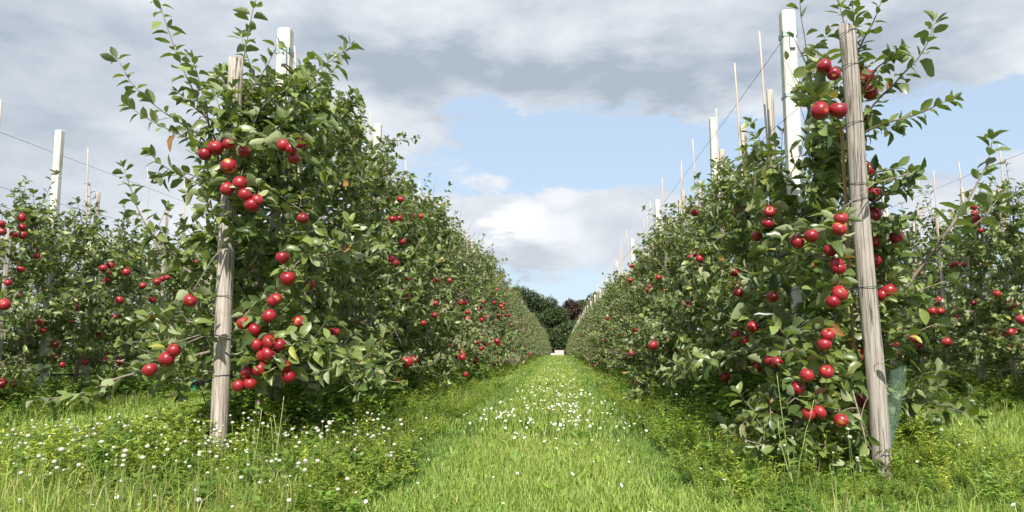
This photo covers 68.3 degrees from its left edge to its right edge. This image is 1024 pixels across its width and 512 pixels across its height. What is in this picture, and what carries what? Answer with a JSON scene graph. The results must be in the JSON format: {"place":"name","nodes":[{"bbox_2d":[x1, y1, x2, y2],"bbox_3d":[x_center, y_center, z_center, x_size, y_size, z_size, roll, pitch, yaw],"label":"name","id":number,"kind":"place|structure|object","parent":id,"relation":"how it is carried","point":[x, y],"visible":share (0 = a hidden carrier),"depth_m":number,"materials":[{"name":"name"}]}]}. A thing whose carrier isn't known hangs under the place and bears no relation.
{"place":"outdoors","nodes":[
{"label":"outdoors","id":0,"kind":"place"},
{"bbox_2d":[0,349,1023,511],"bbox_3d":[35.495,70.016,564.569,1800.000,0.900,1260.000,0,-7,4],"label":"ground","id":1,"kind":"structure","parent":0,"point":[442,434],"depth_m":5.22,"materials":[{"name":"green plant"}]},
{"bbox_2d":[0,222,12,374],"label":"tree stake","id":2,"kind":"object","parent":1,"relation":"on","point":[6,265],"visible":0.47,"depth_m":6.59,"materials":[{"name":"beige wood"}]},
{"bbox_2d":[0,255,35,370],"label":"apple tree","id":3,"kind":"object","parent":1,"relation":"on","point":[14,333],"visible":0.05,"depth_m":10.67,"materials":[{"name":"green plant"}]},
{"bbox_2d":[0,203,58,392],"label":"apple tree","id":4,"kind":"object","parent":1,"relation":"on","point":[8,302],"visible":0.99,"depth_m":6.21,"materials":[{"name":"green plant"}]},
{"bbox_2d":[0,224,76,378],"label":"apple tree","id":5,"kind":"object","parent":1,"relation":"on","point":[25,252],"visible":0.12,"depth_m":11.19,"materials":[{"name":"green plant"}]},
{"bbox_2d":[37,130,64,391],"bbox_3d":[-4.427,0.218,7.227,0.068,2.920,0.066,-1,-7,4],"label":"white post","id":6,"kind":"object","parent":1,"relation":"on","point":[58,151],"visible":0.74,"depth_m":7.30,"materials":[{"name":"concrete"}]},
{"bbox_2d":[5,217,97,370],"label":"apple tree","id":7,"kind":"object","parent":1,"relation":"on","point":[60,267],"visible":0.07,"depth_m":12.07,"materials":[{"name":"green plant"}]},
{"bbox_2d":[0,169,113,392],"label":"apple tree","id":8,"kind":"object","parent":1,"relation":"on","point":[42,253],"visible":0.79,"depth_m":6.89,"materials":[{"name":"green plant"}]},
{"bbox_2d":[3,182,143,389],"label":"apple tree","id":9,"kind":"object","parent":1,"relation":"on","point":[106,318],"visible":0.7,"depth_m":7.64,"materials":[{"name":"green plant"}]},
{"bbox_2d":[81,148,88,384],"bbox_3d":[-4.377,0.226,7.722,0.024,2.728,0.019,-3,-7,3],"label":"bamboo cane","id":10,"kind":"object","parent":1,"relation":"on","point":[85,223],"visible":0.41,"depth_m":7.82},
{"bbox_2d":[39,226,131,372],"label":"apple tree","id":11,"kind":"object","parent":1,"relation":"on","point":[104,348],"visible":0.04,"depth_m":12.80,"materials":[{"name":"green plant"}]},
{"bbox_2d":[83,192,100,384],"bbox_3d":[-4.367,0.463,7.830,0.051,2.281,0.052,-1,-7,4],"label":"tree stake","id":12,"kind":"object","parent":1,"relation":"on","point":[96,215],"visible":0.32,"depth_m":7.86,"materials":[{"name":"beige wood"}]},
{"bbox_2d":[74,243,165,368],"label":"apple tree","id":13,"kind":"object","parent":1,"relation":"on","point":[136,302],"visible":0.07,"depth_m":13.71,"materials":[{"name":"green plant"}]},
{"bbox_2d":[62,203,209,378],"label":"apple tree","id":14,"kind":"object","parent":1,"relation":"on","point":[127,286],"visible":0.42,"depth_m":8.55,"materials":[{"name":"green plant"}]},
{"bbox_2d":[112,233,175,374],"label":"apple tree","id":15,"kind":"object","parent":1,"relation":"on","point":[149,264],"visible":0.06,"depth_m":14.58,"materials":[{"name":"green plant"}]},
{"bbox_2d":[107,214,214,377],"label":"apple tree","id":16,"kind":"object","parent":1,"relation":"on","point":[173,289],"visible":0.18,"depth_m":9.48,"materials":[{"name":"green plant"}]},
{"bbox_2d":[155,210,168,381],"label":"tree stake","id":17,"kind":"object","parent":1,"relation":"on","point":[166,217],"visible":0.24,"depth_m":9.22,"materials":[{"name":"white wood"}]},
{"bbox_2d":[160,236,237,372],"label":"apple tree","id":18,"kind":"object","parent":1,"relation":"on","point":[211,308],"visible":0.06,"depth_m":10.30,"materials":[{"name":"green plant"}]},
{"bbox_2d":[23,0,403,422],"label":"apple tree","id":19,"kind":"object","parent":1,"relation":"on","point":[261,151],"visible":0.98,"depth_m":3.94,"materials":[{"name":"green plant"}]},
{"bbox_2d":[191,373,324,389],"bbox_3d":[-0.397,2.806,21.521,0.153,0.056,35.928,0,-7,4],"label":"irrigation hose","id":20,"kind":"object","parent":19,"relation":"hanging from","point":[195,384],"visible":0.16,"depth_m":3.76,"materials":[{"name":"grey plastic"}]},
{"bbox_2d":[208,56,242,463],"bbox_3d":[-1.479,-0.004,3.909,0.096,2.166,0.096,0,-7,4],"label":"wooden post","id":21,"kind":"object","parent":1,"relation":"on","point":[220,395],"visible":0.58,"depth_m":3.84,"materials":[{"name":"brown"}]},
{"bbox_2d":[244,410,261,467],"bbox_3d":[-1.129,0.842,3.303,0.107,0.331,0.078,0,-7,4],"label":"tall weed","id":22,"kind":"object","parent":1,"relation":"on","point":[254,432],"visible":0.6,"depth_m":3.31,"materials":[{"name":"green plant"}]},
{"bbox_2d":[265,397,285,468],"bbox_3d":[-1.052,0.820,3.358,0.100,0.386,0.101,6,-9,-42],"label":"tall weed","id":23,"kind":"object","parent":1,"relation":"on","point":[276,432],"visible":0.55,"depth_m":3.36,"materials":[{"name":"green plant"}]},
{"bbox_2d":[263,27,293,424],"bbox_3d":[-1.430,-0.048,4.585,0.092,2.786,0.104,0,-7,4],"label":"white post","id":24,"kind":"object","parent":1,"relation":"on","point":[285,35],"visible":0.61,"depth_m":4.70,"materials":[{"name":"concrete"}]},
{"bbox_2d":[271,169,289,405],"bbox_3d":[-1.375,0.318,4.459,0.051,1.751,0.052,0,-7,4],"label":"tree stake","id":25,"kind":"object","parent":1,"relation":"on","point":[276,379],"visible":0.06,"depth_m":4.50,"materials":[{"name":"beige wood"}]},
{"bbox_2d":[177,52,433,400],"bbox_3d":[-1.351,-0.050,5.307,1.632,2.690,1.633,0,-7,4],"label":"apple tree","id":26,"kind":"object","parent":1,"relation":"on","point":[372,322],"visible":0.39,"depth_m":5.16,"materials":[{"name":"green plant"}]},
{"bbox_2d":[313,142,326,391],"bbox_3d":[-1.358,0.122,5.326,0.051,2.351,0.052,-1,-7,4],"label":"tree stake","id":27,"kind":"object","parent":1,"relation":"on","point":[321,218],"visible":0.06,"depth_m":5.35,"materials":[{"name":"brown wood"}]},
{"bbox_2d":[244,90,433,382],"bbox_3d":[-1.412,0.002,6.164,1.539,2.794,1.673,1,-7,-7],"label":"apple tree","id":28,"kind":"object","parent":1,"relation":"on","point":[405,224],"visible":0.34,"depth_m":6.06,"materials":[{"name":"green plant"}]},
{"bbox_2d":[283,123,461,388],"bbox_3d":[-1.364,0.120,6.923,1.768,2.741,1.605,0,-7,4],"label":"apple tree","id":29,"kind":"object","parent":1,"relation":"on","point":[429,295],"visible":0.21,"depth_m":6.93,"materials":[{"name":"green plant"}]},
{"bbox_2d":[371,123,381,308],"bbox_3d":[-1.278,0.193,7.022,0.068,2.920,0.066,0,-7,4],"label":"white post","id":30,"kind":"object","parent":1,"relation":"on","point":[378,127],"visible":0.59,"depth_m":7.15,"materials":[{"name":"concrete"}]},
{"bbox_2d":[338,148,463,400],"bbox_3d":[-1.303,0.208,7.726,1.516,2.840,1.471,0,-7,4],"label":"apple tree","id":31,"kind":"object","parent":1,"relation":"on","point":[433,335],"visible":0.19,"depth_m":7.76,"materials":[{"name":"green plant"}]},
{"bbox_2d":[356,173,489,368],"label":"apple tree","id":32,"kind":"object","parent":1,"relation":"on","point":[428,231],"visible":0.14,"depth_m":8.74,"materials":[{"name":"green plant"}]},
{"bbox_2d":[410,200,478,367],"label":"apple tree","id":33,"kind":"object","parent":1,"relation":"on","point":[468,311],"visible":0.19,"depth_m":10.21,"materials":[{"name":"green plant"}]},
{"bbox_2d":[409,207,498,363],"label":"apple tree","id":34,"kind":"object","parent":1,"relation":"on","point":[481,339],"visible":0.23,"depth_m":11.08,"materials":[{"name":"green plant"}]},
{"bbox_2d":[415,181,499,381],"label":"apple tree","id":35,"kind":"object","parent":1,"relation":"on","point":[452,270],"visible":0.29,"depth_m":9.51,"materials":[{"name":"green plant"}]},
{"bbox_2d":[431,208,506,381],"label":"apple tree","id":36,"kind":"object","parent":1,"relation":"on","point":[478,313],"visible":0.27,"depth_m":12.19,"materials":[{"name":"green plant"}]},
{"bbox_2d":[451,230,501,354],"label":"apple tree","id":37,"kind":"object","parent":1,"relation":"on","point":[477,267],"visible":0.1,"depth_m":13.88,"materials":[{"name":"green plant"}]},
{"bbox_2d":[450,243,505,366],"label":"apple tree","id":38,"kind":"object","parent":1,"relation":"on","point":[480,306],"visible":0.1,"depth_m":12.81,"materials":[{"name":"green plant"}]},
{"bbox_2d":[474,245,513,360],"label":"apple tree","id":39,"kind":"object","parent":1,"relation":"on","point":[496,329],"visible":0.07,"depth_m":16.39,"materials":[{"name":"green plant"}]},
{"bbox_2d":[472,259,516,364],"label":"apple tree","id":40,"kind":"object","parent":1,"relation":"on","point":[493,288],"visible":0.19,"depth_m":14.59,"materials":[{"name":"green plant"}]},
{"bbox_2d":[475,233,516,373],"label":"apple tree","id":41,"kind":"object","parent":1,"relation":"on","point":[499,310],"visible":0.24,"depth_m":15.48,"materials":[{"name":"green plant"}]},
{"bbox_2d":[0,384,992,511],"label":"clover flowers","id":42,"kind":"object","parent":1,"relation":"on","point":[143,457],"visible":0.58,"depth_m":3.19,"materials":[{"name":"flower petals"},{"name":"leaf"}]},
{"bbox_2d":[483,263,517,364],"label":"apple tree","id":43,"kind":"object","parent":1,"relation":"on","point":[505,309],"visible":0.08,"depth_m":17.07,"materials":[{"name":"green plant"}]},
{"bbox_2d":[484,258,523,364],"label":"apple tree","id":44,"kind":"object","parent":1,"relation":"on","point":[510,322],"visible":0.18,"depth_m":18.02,"materials":[{"name":"green plant"}]},
{"bbox_2d":[491,257,524,366],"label":"apple tree","id":45,"kind":"object","parent":1,"relation":"on","point":[494,266],"visible":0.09,"depth_m":18.92,"materials":[{"name":"green plant"}]},
{"bbox_2d":[5,363,1015,511],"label":"daisies","id":46,"kind":"object","parent":1,"relation":"on","point":[560,424],"visible":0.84,"depth_m":5.66,"materials":[{"name":"white plant"}]},
{"bbox_2d":[497,280,525,366],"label":"apple tree","id":47,"kind":"object","parent":1,"relation":"on","point":[515,338],"visible":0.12,"depth_m":20.49,"materials":[{"name":"green plant"}]},
{"bbox_2d":[0,352,1023,511],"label":"wild herbs","id":48,"kind":"object","parent":1,"relation":"on","point":[330,400],"visible":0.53,"depth_m":3.64,"materials":[{"name":"green plant"}]},
{"bbox_2d":[499,273,527,355],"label":"apple tree","id":49,"kind":"object","parent":1,"relation":"on","point":[515,347],"visible":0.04,"depth_m":19.49,"materials":[{"name":"green plant"}]},
{"bbox_2d":[501,279,526,352],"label":"apple tree","id":50,"kind":"object","parent":1,"relation":"on","point":[516,343],"visible":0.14,"depth_m":21.24,"materials":[{"name":"green plant"}]},
{"bbox_2d":[503,281,527,358],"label":"apple tree","id":51,"kind":"object","parent":1,"relation":"on","point":[518,316],"visible":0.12,"depth_m":23.00,"materials":[{"name":"green plant"}]},
{"bbox_2d":[503,285,531,356],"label":"apple tree","id":52,"kind":"object","parent":1,"relation":"on","point":[512,306],"visible":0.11,"depth_m":22.13,"materials":[{"name":"green plant"}]},
{"bbox_2d":[505,281,533,356],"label":"apple tree","id":53,"kind":"object","parent":1,"relation":"on","point":[525,339],"visible":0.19,"depth_m":25.42,"materials":[{"name":"green plant"}]},
{"bbox_2d":[515,284,533,362],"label":"apple tree","id":54,"kind":"object","parent":1,"relation":"on","point":[527,323],"visible":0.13,"depth_m":27.30,"materials":[{"name":"green plant"}]},
{"bbox_2d":[511,286,545,327],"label":"woodland tree","id":55,"kind":"object","parent":1,"relation":"on","point":[530,296],"visible":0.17,"depth_m":136.95,"materials":[{"name":"green plant"}]},
{"bbox_2d":[535,294,559,313],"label":"woodland tree","id":56,"kind":"object","parent":1,"relation":"on","point":[550,304],"visible":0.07,"depth_m":140.92,"materials":[{"name":"green plant"}]},
{"bbox_2d":[539,307,575,354],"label":"woodland tree","id":57,"kind":"object","parent":1,"relation":"on","point":[557,316],"visible":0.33,"depth_m":133.86,"materials":[{"name":"green plant"}]},
{"bbox_2d":[548,321,576,354],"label":"woodland tree","id":58,"kind":"object","parent":1,"relation":"on","point":[559,335],"visible":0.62,"depth_m":128.07,"materials":[{"name":"green plant"}]},
{"bbox_2d":[561,298,584,324],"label":"woodland tree","id":59,"kind":"object","parent":1,"relation":"on","point":[575,311],"visible":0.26,"depth_m":138.51,"materials":[{"name":"brown plant"}]},
{"bbox_2d":[581,289,605,315],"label":"woodland tree","id":60,"kind":"object","parent":1,"relation":"on","point":[586,303],"visible":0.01,"depth_m":138.99,"materials":[{"name":"green plant"}]},
{"bbox_2d":[577,287,610,354],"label":"apple tree","id":61,"kind":"object","parent":1,"relation":"on","point":[584,343],"visible":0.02,"depth_m":21.98,"materials":[{"name":"green plant"}]},
{"bbox_2d":[577,273,614,364],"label":"apple tree","id":62,"kind":"object","parent":1,"relation":"on","point":[583,355],"visible":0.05,"depth_m":18.37,"materials":[{"name":"green plant"}]},
{"bbox_2d":[587,271,618,366],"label":"apple tree","id":63,"kind":"object","parent":1,"relation":"on","point":[609,289],"visible":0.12,"depth_m":17.51,"materials":[{"name":"green plant"}]},
{"bbox_2d":[583,277,626,365],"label":"apple tree","id":64,"kind":"object","parent":1,"relation":"on","point":[600,336],"visible":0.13,"depth_m":15.88,"materials":[{"name":"green plant"}]},
{"bbox_2d":[589,269,628,362],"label":"apple tree","id":65,"kind":"object","parent":1,"relation":"on","point":[612,286],"visible":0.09,"depth_m":16.78,"materials":[{"name":"green plant"}]},
{"bbox_2d":[587,270,636,365],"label":"apple tree","id":66,"kind":"object","parent":1,"relation":"on","point":[601,352],"visible":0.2,"depth_m":14.16,"materials":[{"name":"green plant"}]},
{"bbox_2d":[598,283,631,366],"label":"apple tree","id":67,"kind":"object","parent":1,"relation":"on","point":[616,284],"visible":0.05,"depth_m":15.05,"materials":[{"name":"green plant"}]},
{"bbox_2d":[599,244,644,371],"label":"apple tree","id":68,"kind":"object","parent":1,"relation":"on","point":[616,315],"visible":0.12,"depth_m":13.35,"materials":[{"name":"green plant"}]},
{"bbox_2d":[599,250,654,371],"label":"apple tree","id":69,"kind":"object","parent":1,"relation":"on","point":[611,331],"visible":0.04,"depth_m":12.49,"materials":[{"name":"green plant"}]},
{"bbox_2d":[604,232,667,370],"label":"apple tree","id":70,"kind":"object","parent":1,"relation":"on","point":[620,346],"visible":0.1,"depth_m":11.70,"materials":[{"name":"green plant"}]},
{"bbox_2d":[603,233,670,370],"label":"apple tree","id":71,"kind":"object","parent":1,"relation":"on","point":[637,254],"visible":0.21,"depth_m":10.91,"materials":[{"name":"green plant"}]},
{"bbox_2d":[616,226,678,370],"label":"apple tree","id":72,"kind":"object","parent":1,"relation":"on","point":[640,301],"visible":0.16,"depth_m":10.03,"materials":[{"name":"green plant"}]},
{"bbox_2d":[607,203,698,384],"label":"apple tree","id":73,"kind":"object","parent":1,"relation":"on","point":[670,269],"visible":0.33,"depth_m":9.06,"materials":[{"name":"green plant"}]},
{"bbox_2d":[655,200,660,287],"bbox_3d":[2.102,0.641,10.691,0.068,2.920,0.066,-1,-7,4],"label":"white post","id":74,"kind":"object","parent":1,"relation":"on","point":[657,206],"visible":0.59,"depth_m":10.82,"materials":[{"name":"concrete"}]},
{"bbox_2d":[608,195,730,361],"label":"apple tree","id":75,"kind":"object","parent":1,"relation":"on","point":[658,278],"visible":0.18,"depth_m":8.24,"materials":[{"name":"green plant"}]},
{"bbox_2d":[621,195,765,405],"bbox_3d":[1.894,0.461,7.386,1.670,2.178,1.213,0,-7,4],"label":"apple tree","id":76,"kind":"object","parent":1,"relation":"on","point":[639,388],"visible":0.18,"depth_m":7.33,"materials":[{"name":"green plant"}]},
{"bbox_2d":[638,156,791,403],"bbox_3d":[1.893,0.258,6.433,1.554,2.352,1.214,0,-7,4],"label":"apple tree","id":77,"kind":"object","parent":1,"relation":"on","point":[686,320],"visible":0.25,"depth_m":6.50,"materials":[{"name":"green plant"}]},
{"bbox_2d":[709,117,723,346],"bbox_3d":[1.867,0.169,6.827,0.068,2.920,0.066,0,-7,4],"label":"white post","id":78,"kind":"object","parent":1,"relation":"on","point":[713,140],"visible":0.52,"depth_m":6.94,"materials":[{"name":"concrete"}]},
{"bbox_2d":[715,108,725,345],"bbox_3d":[1.796,0.060,6.461,0.027,2.749,0.020,0,-8,4],"label":"bamboo cane","id":79,"kind":"object","parent":1,"relation":"on","point":[717,163],"visible":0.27,"depth_m":6.59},
{"bbox_2d":[654,133,791,383],"bbox_3d":[1.758,0.214,5.639,1.425,2.246,1.380,-3,-8,22],"label":"apple tree","id":80,"kind":"object","parent":1,"relation":"on","point":[696,252],"visible":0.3,"depth_m":5.70,"materials":[{"name":"green plant"}]},
{"bbox_2d":[734,63,756,379],"bbox_3d":[1.745,-0.084,5.603,0.102,2.827,0.021,-5,-8,34],"label":"bamboo cane","id":81,"kind":"object","parent":1,"relation":"on","point":[739,141],"visible":0.36,"depth_m":5.73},
{"bbox_2d":[740,125,760,373],"bbox_3d":[1.804,0.163,5.671,0.051,2.354,0.052,-2,-7,3],"label":"tree stake","id":82,"kind":"object","parent":1,"relation":"on","point":[742,134],"visible":0.05,"depth_m":5.78,"materials":[{"name":"grey wood"}]},
{"bbox_2d":[758,31,781,341],"bbox_3d":[1.733,-0.159,4.998,0.024,2.828,0.137,3,-8,-24],"label":"bamboo cane","id":83,"kind":"object","parent":1,"relation":"on","point":[765,118],"visible":0.29,"depth_m":5.15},
{"bbox_2d":[766,89,784,371],"bbox_3d":[1.779,0.057,5.040,0.053,2.410,0.052,-1,-7,4],"label":"tree stake","id":84,"kind":"object","parent":1,"relation":"on","point":[770,108],"visible":0.2,"depth_m":5.14,"materials":[{"name":"grey wood"}]},
{"bbox_2d":[778,10,807,338],"bbox_3d":[1.724,-0.098,4.548,0.092,2.891,0.104,0,-7,4],"label":"white post","id":85,"kind":"object","parent":1,"relation":"on","point":[792,121],"visible":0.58,"depth_m":4.63,"materials":[{"name":"concrete"}]},
{"bbox_2d":[776,373,813,493],"bbox_3d":[1.087,0.706,2.913,0.129,0.507,0.177,0,-7,4],"label":"tall weed","id":86,"kind":"object","parent":1,"relation":"on","point":[793,460],"visible":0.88,"depth_m":2.92,"materials":[{"name":"green plant"}]},
{"bbox_2d":[658,126,953,428],"bbox_3d":[1.837,0.202,4.828,1.351,2.071,1.634,-7,-10,43],"label":"apple tree","id":87,"kind":"object","parent":1,"relation":"on","point":[739,254],"visible":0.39,"depth_m":4.81,"materials":[{"name":"green plant"}]},
{"bbox_2d":[682,0,1011,475],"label":"apple tree","id":88,"kind":"object","parent":1,"relation":"on","point":[834,382],"visible":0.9,"depth_m":3.64,"materials":[{"name":"green plant"}]},
{"bbox_2d":[838,23,891,478],"bbox_3d":[1.642,-0.061,3.516,0.131,2.135,0.097,0,-7,4],"label":"wooden post","id":89,"kind":"object","parent":1,"relation":"on","point":[877,400],"visible":0.96,"depth_m":3.48,"materials":[{"name":"grey"}]},
{"bbox_2d":[840,126,857,410],"bbox_3d":[1.611,0.090,3.603,0.020,1.461,0.019,2,-7,-19],"label":"brown cane","id":90,"kind":"object","parent":89,"relation":"attached to","point":[847,222],"visible":0.47,"depth_m":3.62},
{"bbox_2d":[885,365,906,448],"bbox_3d":[1.773,0.706,3.471,0.130,0.400,0.075,0,-7,4],"label":"net guard","id":91,"kind":"object","parent":89,"relation":"attached to","point":[894,405],"visible":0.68,"depth_m":3.47,"materials":[{"name":"green plastic"}]},
{"bbox_2d":[852,217,934,374],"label":"apple tree","id":92,"kind":"object","parent":1,"relation":"on","point":[905,360],"visible":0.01,"depth_m":10.45,"materials":[{"name":"green plant"}]},
{"bbox_2d":[878,202,957,377],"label":"apple tree","id":93,"kind":"object","parent":1,"relation":"on","point":[908,244],"visible":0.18,"depth_m":9.91,"materials":[{"name":"green plant"}]},
{"bbox_2d":[912,220,924,373],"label":"tree stake","id":94,"kind":"object","parent":1,"relation":"on","point":[922,359],"visible":0.19,"depth_m":9.82,"materials":[{"name":"white wood"}]},
{"bbox_2d":[886,184,985,373],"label":"apple tree","id":95,"kind":"object","parent":1,"relation":"on","point":[917,345],"visible":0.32,"depth_m":9.20,"materials":[{"name":"green plant"}]},
{"bbox_2d":[933,170,949,377],"bbox_3d":[5.101,0.349,8.951,0.029,2.780,0.020,-1,-6,3],"label":"bamboo cane","id":96,"kind":"object","parent":1,"relation":"on","point":[939,251],"visible":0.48,"depth_m":8.99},
{"bbox_2d":[934,212,951,380],"bbox_3d":[5.189,0.587,9.061,0.051,2.334,0.052,-1,-7,3],"label":"tree stake","id":97,"kind":"object","parent":1,"relation":"on","point":[947,331],"visible":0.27,"depth_m":9.09,"materials":[{"name":"beige wood"}]},
{"bbox_2d":[888,176,1023,382],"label":"apple tree","id":98,"kind":"object","parent":1,"relation":"on","point":[978,266],"visible":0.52,"depth_m":8.29,"materials":[{"name":"green plant"}]},
{"bbox_2d":[925,251,989,374],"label":"apple tree","id":99,"kind":"object","parent":1,"relation":"on","point":[963,330],"visible":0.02,"depth_m":14.47,"materials":[{"name":"green plant"}]},
{"bbox_2d":[958,162,980,375],"bbox_3d":[5.087,0.291,8.367,0.027,2.754,0.023,-1,-8,3],"label":"bamboo cane","id":100,"kind":"object","parent":1,"relation":"on","point":[968,259],"visible":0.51,"depth_m":8.39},
{"bbox_2d":[960,188,981,380],"bbox_3d":[5.146,0.450,8.434,0.051,2.454,0.052,-2,-7,3],"label":"tree stake","id":101,"kind":"object","parent":1,"relation":"on","point":[964,197],"visible":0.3,"depth_m":8.45,"materials":[{"name":"white wood"}]},
{"bbox_2d":[926,159,1023,383],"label":"apple tree","id":102,"kind":"object","parent":1,"relation":"on","point":[1010,234],"visible":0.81,"depth_m":7.53,"materials":[{"name":"green plant"}]},
{"bbox_2d":[950,252,1001,373],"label":"apple tree","id":103,"kind":"object","parent":1,"relation":"on","point":[975,276],"visible":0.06,"depth_m":13.69,"materials":[{"name":"green plant"}]},
{"bbox_2d":[982,230,1023,375],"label":"apple tree","id":104,"kind":"object","parent":1,"relation":"on","point":[999,284],"visible":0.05,"depth_m":12.90,"materials":[{"name":"green plant"}]},
{"bbox_2d":[986,201,1023,358],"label":"apple tree","id":105,"kind":"object","parent":1,"relation":"on","point":[1010,252],"visible":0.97,"depth_m":6.95,"materials":[{"name":"green plant"}]},
{"bbox_2d":[997,185,1017,388],"bbox_3d":[5.097,0.424,7.754,0.053,2.340,0.052,0,-7,4],"label":"tree stake","id":106,"kind":"object","parent":1,"relation":"on","point":[1013,367],"visible":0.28,"depth_m":7.75,"materials":[{"name":"white wood"}]},
{"bbox_2d":[999,144,1021,381],"bbox_3d":[5.064,0.205,7.656,0.025,2.751,0.022,-1,-7,3],"label":"bamboo cane","id":107,"kind":"object","parent":1,"relation":"on","point":[1019,366],"visible":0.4,"depth_m":7.66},
{"bbox_2d":[0,0,1023,346],"label":"sky","id":108,"kind":"structure","parent":0,"point":[552,125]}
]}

